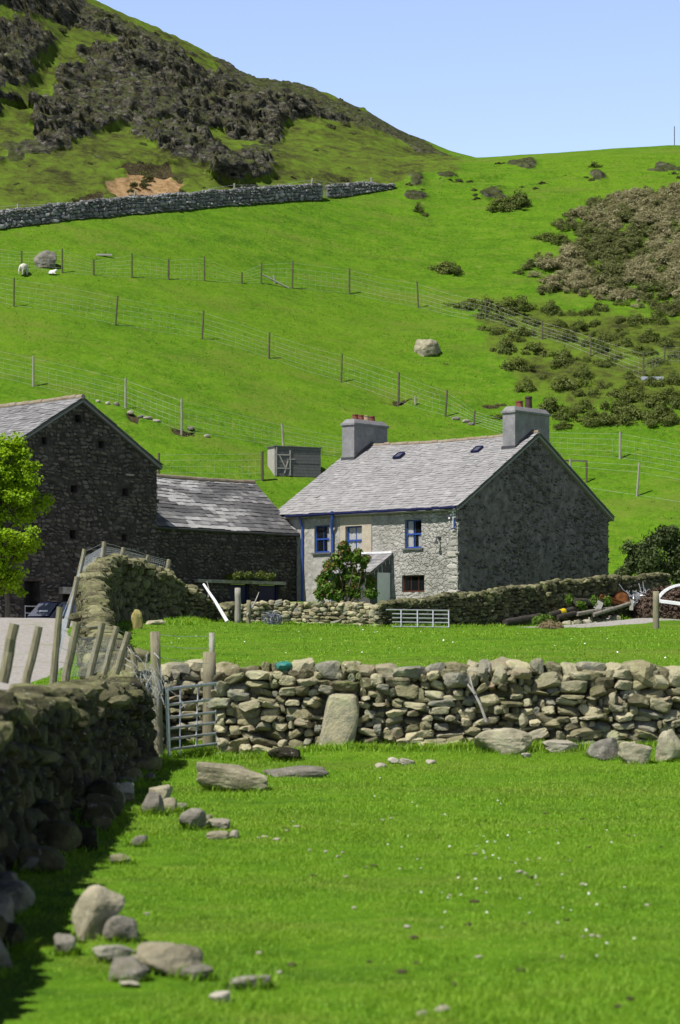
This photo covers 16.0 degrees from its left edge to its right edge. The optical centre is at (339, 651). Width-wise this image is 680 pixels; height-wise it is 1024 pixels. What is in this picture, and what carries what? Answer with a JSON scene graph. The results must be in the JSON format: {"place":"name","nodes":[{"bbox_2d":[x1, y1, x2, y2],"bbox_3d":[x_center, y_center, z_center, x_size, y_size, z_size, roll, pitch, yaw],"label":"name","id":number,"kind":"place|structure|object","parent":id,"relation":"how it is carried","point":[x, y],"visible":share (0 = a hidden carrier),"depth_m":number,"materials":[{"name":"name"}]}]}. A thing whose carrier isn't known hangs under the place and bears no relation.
{"place":"outdoors","nodes":[
{"label":"outdoors","id":0,"kind":"place"},
{"bbox_2d":[0,0,679,1023],"bbox_3d":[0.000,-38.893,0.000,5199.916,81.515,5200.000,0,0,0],"label":"ground","id":1,"kind":"structure","parent":0,"point":[106,96],"depth_m":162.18,"materials":[{"name":"plant"}]},
{"bbox_2d":[0,939,11,968],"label":"fallen stone","id":2,"kind":"object","parent":1,"relation":"on","point":[5,960],"visible":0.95,"depth_m":11.98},
{"bbox_2d":[0,893,14,922],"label":"fallen stone","id":3,"kind":"object","parent":1,"relation":"on","point":[7,903],"visible":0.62,"depth_m":13.39,"materials":[{"name":"stone"}]},
{"bbox_2d":[2,922,25,952],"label":"fallen stone","id":4,"kind":"object","parent":1,"relation":"on","point":[15,932],"visible":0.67,"depth_m":12.77,"materials":[{"name":"stone"}]},
{"bbox_2d":[0,880,35,913],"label":"fallen stone","id":5,"kind":"object","parent":1,"relation":"on","point":[21,893],"visible":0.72,"depth_m":14.38,"materials":[{"name":"stone"}]},
{"bbox_2d":[0,431,55,617],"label":"young tree","id":6,"kind":"object","parent":1,"relation":"on","point":[17,492],"visible":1,"depth_m":95.47,"materials":[{"name":"green plant"}]},
{"bbox_2d":[18,856,38,872],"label":"fallen stone","id":7,"kind":"object","parent":1,"relation":"on","point":[31,861],"visible":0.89,"depth_m":17.11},
{"bbox_2d":[15,845,65,873],"bbox_3d":[-2.124,1.497,17.240,0.363,0.220,0.258,0,0,0],"label":"fallen stone","id":8,"kind":"object","parent":1,"relation":"on","point":[54,858],"visible":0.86,"depth_m":17.14,"materials":[{"name":"stone"}]},
{"bbox_2d":[34,250,56,267],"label":"boulder","id":9,"kind":"object","parent":1,"relation":"on","point":[46,259],"visible":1,"depth_m":165.55,"materials":[{"name":"grey stone"}]},
{"bbox_2d":[27,602,75,618],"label":"parked car","id":10,"kind":"object","parent":1,"relation":"on","point":[44,610],"visible":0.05,"depth_m":99.23,"materials":[{"name":"blue paint"}]},
{"bbox_2d":[36,819,81,854],"bbox_3d":[-2.253,1.503,19.255,0.387,0.348,0.316,0,0,0],"label":"fallen stone","id":11,"kind":"object","parent":1,"relation":"on","point":[64,836],"visible":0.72,"depth_m":19.13,"materials":[{"name":"stone"}]},
{"bbox_2d":[54,933,75,954],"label":"boulder","id":12,"kind":"object","parent":1,"relation":"on","point":[65,942],"visible":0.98,"depth_m":12.63,"materials":[{"name":"grey stone"}]},
{"bbox_2d":[0,676,157,871],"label":"drystone wall","id":13,"kind":"structure","parent":1,"relation":"on","point":[64,745],"depth_m":21.37,"materials":[{"name":"stone"}]},
{"bbox_2d":[0,394,163,617],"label":"stone barn","id":14,"kind":"structure","parent":1,"relation":"on","point":[98,469],"depth_m":108.47,"materials":[{"name":"stone"}]},
{"bbox_2d":[77,827,97,852],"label":"fallen stone","id":15,"kind":"object","parent":1,"relation":"on","point":[89,836],"visible":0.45,"depth_m":19.65,"materials":[{"name":"stone"}]},
{"bbox_2d":[80,802,115,824],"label":"fallen stone","id":16,"kind":"object","parent":1,"relation":"on","point":[91,810],"visible":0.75,"depth_m":22.23,"materials":[{"name":"stone"}]},
{"bbox_2d":[72,885,125,940],"bbox_3d":[-1.345,1.475,13.483,0.291,0.350,0.236,0,0,0],"label":"boulder","id":17,"kind":"object","parent":1,"relation":"on","point":[96,908],"visible":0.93,"depth_m":13.40,"materials":[{"name":"stone"}]},
{"bbox_2d":[90,815,112,831],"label":"fallen stone","id":18,"kind":"object","parent":1,"relation":"on","point":[103,821],"visible":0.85,"depth_m":21.65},
{"bbox_2d":[85,780,123,802],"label":"fallen stone","id":19,"kind":"object","parent":1,"relation":"on","point":[105,787],"visible":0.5,"depth_m":23.61,"materials":[{"name":"stone"}]},
{"bbox_2d":[86,793,123,815],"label":"fallen stone","id":20,"kind":"object","parent":1,"relation":"on","point":[118,806],"visible":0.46,"depth_m":22.78,"materials":[{"name":"stone"}]},
{"bbox_2d":[92,945,136,962],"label":"flat rock","id":21,"kind":"object","parent":1,"relation":"on","point":[109,952],"visible":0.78,"depth_m":12.30,"materials":[{"name":"grey stone"}]},
{"bbox_2d":[102,915,138,942],"bbox_3d":[-1.210,1.537,13.329,0.190,0.169,0.166,0,0,-11],"label":"boulder","id":22,"kind":"object","parent":1,"relation":"on","point":[121,927],"visible":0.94,"depth_m":13.27,"materials":[{"name":"grey stone"}]},
{"bbox_2d":[108,956,148,981],"bbox_3d":[-1.021,1.537,11.655,0.200,0.126,0.177,0,0,0],"label":"flat rock","id":23,"kind":"object","parent":1,"relation":"on","point":[129,966],"visible":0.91,"depth_m":11.60,"materials":[{"name":"grey stone"}]},
{"bbox_2d":[122,767,142,780],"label":"fallen stone","id":24,"kind":"object","parent":1,"relation":"on","point":[133,772],"visible":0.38,"depth_m":29.33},
{"bbox_2d":[131,609,142,628],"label":"boulder","id":25,"kind":"object","parent":1,"relation":"on","point":[136,619],"visible":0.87,"depth_m":71.42,"materials":[{"name":"yellow stone"}]},
{"bbox_2d":[136,756,161,772],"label":"fallen stone","id":26,"kind":"object","parent":1,"relation":"on","point":[150,763],"visible":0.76,"depth_m":31.14,"materials":[{"name":"stone"}]},
{"bbox_2d":[141,792,164,815],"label":"boulder","id":27,"kind":"object","parent":1,"relation":"on","point":[153,800],"visible":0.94,"depth_m":23.08,"materials":[{"name":"grey stone"}]},
{"bbox_2d":[136,942,174,952],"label":"fallen stone","id":28,"kind":"object","parent":1,"relation":"on","point":[144,946],"visible":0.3,"depth_m":12.37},
{"bbox_2d":[68,553,243,750],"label":"drystone wall","id":29,"kind":"structure","parent":1,"relation":"on","point":[114,589],"depth_m":80.16,"materials":[{"name":"stone"}]},
{"bbox_2d":[0,607,138,683],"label":"leaning fence","id":30,"kind":"object","parent":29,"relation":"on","point":[9,652],"visible":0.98,"depth_m":29.95,"materials":[{"name":"wood"}]},
{"bbox_2d":[56,541,170,681],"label":"leaning fence","id":31,"kind":"object","parent":29,"relation":"on","point":[66,622],"visible":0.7,"depth_m":69.94,"materials":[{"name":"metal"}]},
{"bbox_2d":[150,632,162,757],"bbox_3d":[-2.660,0.799,35.202,0.206,2.186,0.163,0,0,0],"label":"gate post","id":32,"kind":"object","parent":1,"relation":"on","point":[155,649],"visible":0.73,"depth_m":35.14,"materials":[{"name":"wood"}]},
{"bbox_2d":[130,647,184,736],"bbox_3d":[-2.687,0.602,34.956,0.759,1.333,0.713,0,0,-17],"label":"wire netting","id":33,"kind":"object","parent":32,"relation":"attached to","point":[158,701],"visible":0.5,"depth_m":34.93,"materials":[{"name":"metal"}]},
{"bbox_2d":[165,682,216,756],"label":"field gate","id":34,"kind":"structure","parent":32,"relation":"attached to","point":[179,727],"depth_m":35.91,"materials":[{"name":"metal"}]},
{"bbox_2d":[149,784,172,798],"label":"fallen stone","id":35,"kind":"object","parent":1,"relation":"on","point":[164,791],"visible":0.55,"depth_m":25.31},
{"bbox_2d":[0,183,323,228],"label":"drystone wall","id":36,"kind":"structure","parent":1,"relation":"on","point":[58,212],"depth_m":180.76,"materials":[{"name":"stone"}]},
{"bbox_2d":[132,944,202,976],"bbox_3d":[-0.857,1.542,11.969,0.340,0.201,0.352,0,0,-36],"label":"flat rock","id":37,"kind":"object","parent":1,"relation":"on","point":[163,960],"visible":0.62,"depth_m":11.85,"materials":[{"name":"stone"}]},
{"bbox_2d":[0,352,341,456],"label":"wire fence","id":38,"kind":"object","parent":1,"relation":"on","point":[181,408],"visible":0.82,"depth_m":145.91,"materials":[{"name":"metal"}]},
{"bbox_2d":[179,808,205,829],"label":"boulder","id":39,"kind":"object","parent":1,"relation":"on","point":[195,816],"visible":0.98,"depth_m":21.75,"materials":[{"name":"grey stone"}]},
{"bbox_2d":[179,963,213,978],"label":"fallen stone","id":40,"kind":"object","parent":1,"relation":"on","point":[195,970],"visible":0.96,"depth_m":11.68,"materials":[{"name":"stone"}]},
{"bbox_2d":[161,659,232,742],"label":"drystone wall","id":41,"kind":"structure","parent":1,"relation":"on","point":[188,672],"depth_m":38.54,"materials":[{"name":"stone"}]},
{"bbox_2d":[202,652,215,746],"bbox_3d":[-2.033,0.949,37.598,0.213,1.897,0.225,0,0,0],"label":"gate post","id":42,"kind":"object","parent":1,"relation":"on","point":[209,669],"visible":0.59,"depth_m":37.51,"materials":[{"name":"wood"}]},
{"bbox_2d":[157,451,263,480],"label":"wire fence","id":43,"kind":"object","parent":1,"relation":"on","point":[262,466],"visible":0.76,"depth_m":140.55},
{"bbox_2d":[206,830,228,839],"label":"loose stone","id":44,"kind":"object","parent":1,"relation":"on","point":[217,835],"visible":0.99,"depth_m":21.09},
{"bbox_2d":[206,818,230,829],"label":"loose stone","id":45,"kind":"object","parent":1,"relation":"on","point":[221,823],"visible":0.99,"depth_m":21.85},
{"bbox_2d":[209,991,230,1002],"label":"loose stone","id":46,"kind":"object","parent":1,"relation":"on","point":[220,995],"visible":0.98,"depth_m":10.92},
{"bbox_2d":[157,474,299,603],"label":"outbuilding","id":47,"kind":"structure","parent":1,"relation":"on","point":[212,532],"depth_m":117.76,"materials":[{"name":"stone"}]},
{"bbox_2d":[230,584,247,602],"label":"door","id":48,"kind":"structure","parent":47,"relation":"in","point":[244,588],"depth_m":117.92,"materials":[{"name":"blue paint"}]},
{"bbox_2d":[224,570,275,581],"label":"bank plants","id":49,"kind":"object","parent":47,"relation":"on","point":[248,575],"visible":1,"depth_m":116.37,"materials":[{"name":"plant"}]},
{"bbox_2d":[259,585,276,600],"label":"door","id":50,"kind":"structure","parent":47,"relation":"in","point":[266,592],"depth_m":119.34,"materials":[{"name":"blue paint"}]},
{"bbox_2d":[196,762,267,791],"bbox_3d":[-1.188,1.444,27.514,0.847,0.389,0.432,0,0,12],"label":"boulder","id":51,"kind":"object","parent":1,"relation":"on","point":[233,777],"visible":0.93,"depth_m":27.35,"materials":[{"name":"stone"}]},
{"bbox_2d":[235,588,240,622],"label":"gate post","id":52,"kind":"object","parent":1,"relation":"on","point":[237,605],"visible":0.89,"depth_m":92.91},
{"bbox_2d":[228,975,270,989],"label":"flat rock","id":53,"kind":"object","parent":1,"relation":"on","point":[243,979],"visible":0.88,"depth_m":11.35,"materials":[{"name":"grey stone"}]},
{"bbox_2d":[0,277,502,433],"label":"wire fence","id":54,"kind":"object","parent":1,"relation":"on","point":[341,376],"visible":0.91,"depth_m":158.16,"materials":[{"name":"metal"}]},
{"bbox_2d":[261,611,283,624],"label":"wire coil","id":55,"kind":"object","parent":1,"relation":"on","point":[273,619],"visible":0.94,"depth_m":91.94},
{"bbox_2d":[267,747,301,760],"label":"boulder","id":56,"kind":"object","parent":1,"relation":"on","point":[281,753],"visible":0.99,"depth_m":34.44,"materials":[{"name":"stone"}]},
{"bbox_2d":[266,445,322,476],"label":"shed","id":57,"kind":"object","parent":1,"relation":"on","point":[293,460],"visible":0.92,"depth_m":142.75,"materials":[{"name":"wood"}]},
{"bbox_2d":[262,765,328,777],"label":"flat rock","id":58,"kind":"object","parent":1,"relation":"on","point":[303,771],"visible":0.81,"depth_m":31.02,"materials":[{"name":"grey stone"}]},
{"bbox_2d":[241,599,382,625],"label":"drystone wall","id":59,"kind":"structure","parent":1,"relation":"on","point":[348,612],"depth_m":96.96,"materials":[{"name":"stone"}]},
{"bbox_2d":[1,248,675,375],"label":"wire fence","id":60,"kind":"object","parent":1,"relation":"on","point":[273,279],"visible":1,"depth_m":169.22,"materials":[{"name":"metal"}]},
{"bbox_2d":[0,135,679,575],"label":"hill grass","id":61,"kind":"structure","parent":1,"relation":"on","point":[434,381],"depth_m":164.85,"materials":[{"name":"plant"}]},
{"bbox_2d":[312,540,379,602],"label":"garden shrub","id":62,"kind":"object","parent":1,"relation":"on","point":[330,590],"visible":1,"depth_m":109.86,"materials":[{"name":"green plant"}]},
{"bbox_2d":[325,181,395,197],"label":"drystone wall","id":63,"kind":"structure","parent":1,"relation":"on","point":[348,189],"depth_m":197.00,"materials":[{"name":"stone"}]},
{"bbox_2d":[386,609,448,627],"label":"field gate","id":64,"kind":"structure","parent":1,"relation":"on","point":[417,618],"depth_m":95.33,"materials":[{"name":"metal"}]},
{"bbox_2d":[414,339,440,356],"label":"boulder","id":65,"kind":"object","parent":1,"relation":"on","point":[426,347],"visible":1,"depth_m":165.69,"materials":[{"name":"stone"}]},
{"bbox_2d":[206,657,679,755],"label":"drystone wall","id":66,"kind":"structure","parent":1,"relation":"on","point":[266,706],"depth_m":35.74,"materials":[{"name":"stone"}]},
{"bbox_2d":[428,260,463,274],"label":"gorse bush","id":67,"kind":"object","parent":1,"relation":"on","point":[445,266],"visible":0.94,"depth_m":182.01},
{"bbox_2d":[279,396,614,604],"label":"farmhouse","id":68,"kind":"object","parent":1,"relation":"on","point":[517,502],"visible":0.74,"depth_m":118.40,"materials":[{"name":"stone"}]},
{"bbox_2d":[311,525,330,554],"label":"window","id":69,"kind":"structure","parent":68,"relation":"in","point":[322,532],"depth_m":120.68,"materials":[{"name":"blue paint"}]},
{"bbox_2d":[348,526,361,550],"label":"window","id":70,"kind":"structure","parent":68,"relation":"in","point":[354,533],"depth_m":118.47,"materials":[{"name":"glass"}]},
{"bbox_2d":[402,520,422,549],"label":"window","id":71,"kind":"structure","parent":68,"relation":"in","point":[413,526],"depth_m":116.12,"materials":[{"name":"blue paint"}]},
{"bbox_2d":[404,575,423,591],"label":"window","id":72,"kind":"structure","parent":68,"relation":"in","point":[412,583],"depth_m":117.17,"materials":[{"name":"brown paint"}]},
{"bbox_2d":[473,294,493,311],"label":"gorse bush","id":73,"kind":"object","parent":1,"relation":"on","point":[482,303],"visible":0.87,"depth_m":175.02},
{"bbox_2d":[473,728,531,754],"bbox_3d":[2.343,1.317,35.008,0.870,0.434,0.508,0,0,17],"label":"boulder","id":74,"kind":"object","parent":1,"relation":"on","point":[505,740],"visible":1,"depth_m":34.79,"materials":[{"name":"stone"}]},
{"bbox_2d":[487,195,518,212],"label":"gorse bush","id":75,"kind":"object","parent":1,"relation":"on","point":[504,208],"visible":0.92,"depth_m":196.21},
{"bbox_2d":[489,335,517,354],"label":"gorse bush","id":76,"kind":"object","parent":1,"relation":"on","point":[505,342],"visible":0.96,"depth_m":166.81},
{"bbox_2d":[489,295,527,315],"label":"gorse bush","id":77,"kind":"object","parent":1,"relation":"on","point":[512,305],"visible":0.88,"depth_m":174.49,"materials":[{"name":"plant"}]},
{"bbox_2d":[499,355,535,371],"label":"gorse bush","id":78,"kind":"object","parent":1,"relation":"on","point":[509,365],"visible":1,"depth_m":163.59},
{"bbox_2d":[504,188,531,210],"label":"gorse bush","id":79,"kind":"object","parent":1,"relation":"on","point":[516,200],"visible":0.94,"depth_m":196.94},
{"bbox_2d":[368,572,671,626],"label":"drystone wall","id":80,"kind":"structure","parent":1,"relation":"on","point":[494,605],"depth_m":102.57,"materials":[{"name":"stone"}]},
{"bbox_2d":[502,613,540,624],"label":"log","id":81,"kind":"object","parent":1,"relation":"on","point":[518,620],"visible":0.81,"depth_m":101.86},
{"bbox_2d":[513,376,537,392],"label":"gorse bush","id":82,"kind":"object","parent":1,"relation":"on","point":[528,386],"visible":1,"depth_m":160.51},
{"bbox_2d":[537,394,564,412],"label":"gorse bush","id":83,"kind":"object","parent":1,"relation":"on","point":[548,404],"visible":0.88,"depth_m":157.42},
{"bbox_2d":[539,300,562,315],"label":"gorse bush","id":84,"kind":"object","parent":1,"relation":"on","point":[551,308],"visible":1,"depth_m":174.54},
{"bbox_2d":[538,619,563,628],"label":"dry plant","id":85,"kind":"object","parent":1,"relation":"on","point":[550,624],"visible":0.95,"depth_m":94.31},
{"bbox_2d":[542,740,577,752],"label":"flat rock","id":86,"kind":"object","parent":1,"relation":"on","point":[553,745],"visible":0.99,"depth_m":34.92,"materials":[{"name":"stone"}]},
{"bbox_2d":[551,405,578,420],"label":"gorse bush","id":87,"kind":"object","parent":1,"relation":"on","point":[561,415],"visible":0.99,"depth_m":156.62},
{"bbox_2d":[552,328,578,341],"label":"gorse bush","id":88,"kind":"object","parent":1,"relation":"on","point":[572,336],"visible":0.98,"depth_m":169.02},
{"bbox_2d":[551,374,597,390],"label":"gorse bush","id":89,"kind":"object","parent":1,"relation":"on","point":[566,381],"visible":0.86,"depth_m":160.62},
{"bbox_2d":[571,364,595,380],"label":"gorse bush","id":90,"kind":"object","parent":1,"relation":"on","point":[584,370],"visible":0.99,"depth_m":162.34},
{"bbox_2d":[570,396,596,412],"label":"gorse bush","id":91,"kind":"object","parent":1,"relation":"on","point":[582,407],"visible":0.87,"depth_m":157.49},
{"bbox_2d":[570,407,601,426],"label":"gorse bush","id":92,"kind":"object","parent":1,"relation":"on","point":[593,421],"visible":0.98,"depth_m":155.42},
{"bbox_2d":[565,593,611,609],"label":"weed clump","id":93,"kind":"object","parent":1,"relation":"on","point":[581,604],"visible":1,"depth_m":103.34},
{"bbox_2d":[520,181,679,316],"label":"gorse thicket","id":94,"kind":"object","parent":1,"relation":"on","point":[612,273],"visible":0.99,"depth_m":185.22,"materials":[{"name":"plant"}]},
{"bbox_2d":[586,737,618,760],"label":"boulder","id":95,"kind":"object","parent":1,"relation":"on","point":[606,748],"visible":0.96,"depth_m":34.39,"materials":[{"name":"grey stone"}]},
{"bbox_2d":[591,410,620,425],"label":"gorse bush","id":96,"kind":"object","parent":1,"relation":"on","point":[605,417],"visible":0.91,"depth_m":155.10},
{"bbox_2d":[602,388,631,399],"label":"gorse bush","id":97,"kind":"object","parent":1,"relation":"on","point":[617,391],"visible":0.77,"depth_m":158.75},
{"bbox_2d":[609,399,638,414],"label":"gorse bush","id":98,"kind":"object","parent":1,"relation":"on","point":[622,409],"visible":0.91,"depth_m":156.40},
{"bbox_2d":[611,413,637,426],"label":"gorse bush","id":99,"kind":"object","parent":1,"relation":"on","point":[627,418],"visible":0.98,"depth_m":155.05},
{"bbox_2d":[618,742,651,763],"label":"boulder","id":100,"kind":"object","parent":1,"relation":"on","point":[636,752],"visible":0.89,"depth_m":33.84,"materials":[{"name":"stone"}]},
{"bbox_2d":[621,386,648,403],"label":"gorse bush","id":101,"kind":"object","parent":1,"relation":"on","point":[640,393],"visible":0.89,"depth_m":158.31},
{"bbox_2d":[619,407,655,421],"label":"gorse bush","id":102,"kind":"object","parent":1,"relation":"on","point":[644,414],"visible":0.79,"depth_m":155.34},
{"bbox_2d":[625,313,653,327],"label":"gorse bush","id":103,"kind":"object","parent":1,"relation":"on","point":[636,318],"visible":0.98,"depth_m":171.41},
{"bbox_2d":[614,524,679,584],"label":"dark bush","id":104,"kind":"object","parent":1,"relation":"on","point":[638,559],"visible":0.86,"depth_m":115.77,"materials":[{"name":"green plant"}]},
{"bbox_2d":[636,328,659,342],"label":"gorse bush","id":105,"kind":"object","parent":1,"relation":"on","point":[644,336],"visible":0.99,"depth_m":168.33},
{"bbox_2d":[639,391,669,407],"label":"gorse bush","id":106,"kind":"object","parent":1,"relation":"on","point":[651,400],"visible":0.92,"depth_m":157.18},
{"bbox_2d":[630,585,679,619],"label":"bracken heap","id":107,"kind":"object","parent":1,"relation":"on","point":[643,608],"visible":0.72,"depth_m":107.68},
{"bbox_2d":[642,306,667,325],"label":"gorse bush","id":108,"kind":"object","parent":1,"relation":"on","point":[660,320],"visible":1,"depth_m":171.62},
{"bbox_2d":[653,591,658,628],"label":"gate post","id":109,"kind":"object","parent":1,"relation":"on","point":[655,609],"visible":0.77,"depth_m":91.89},
{"bbox_2d":[647,400,674,422],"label":"gorse bush","id":110,"kind":"object","parent":1,"relation":"on","point":[659,407],"visible":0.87,"depth_m":155.42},
{"bbox_2d":[653,386,679,402],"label":"gorse bush","id":111,"kind":"object","parent":1,"relation":"on","point":[668,391],"visible":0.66,"depth_m":158.14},
{"bbox_2d":[655,730,679,761],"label":"boulder","id":112,"kind":"object","parent":1,"relation":"on","point":[668,747],"visible":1,"depth_m":34.17,"materials":[{"name":"stone"}]},
{"bbox_2d":[659,371,679,385],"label":"gorse bush","id":113,"kind":"object","parent":1,"relation":"on","point":[669,379],"visible":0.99,"depth_m":160.91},
{"bbox_2d":[97,0,679,156],"label":"sky","id":114,"kind":"structure","parent":0,"point":[474,78],"materials":[{"name":"blue"}]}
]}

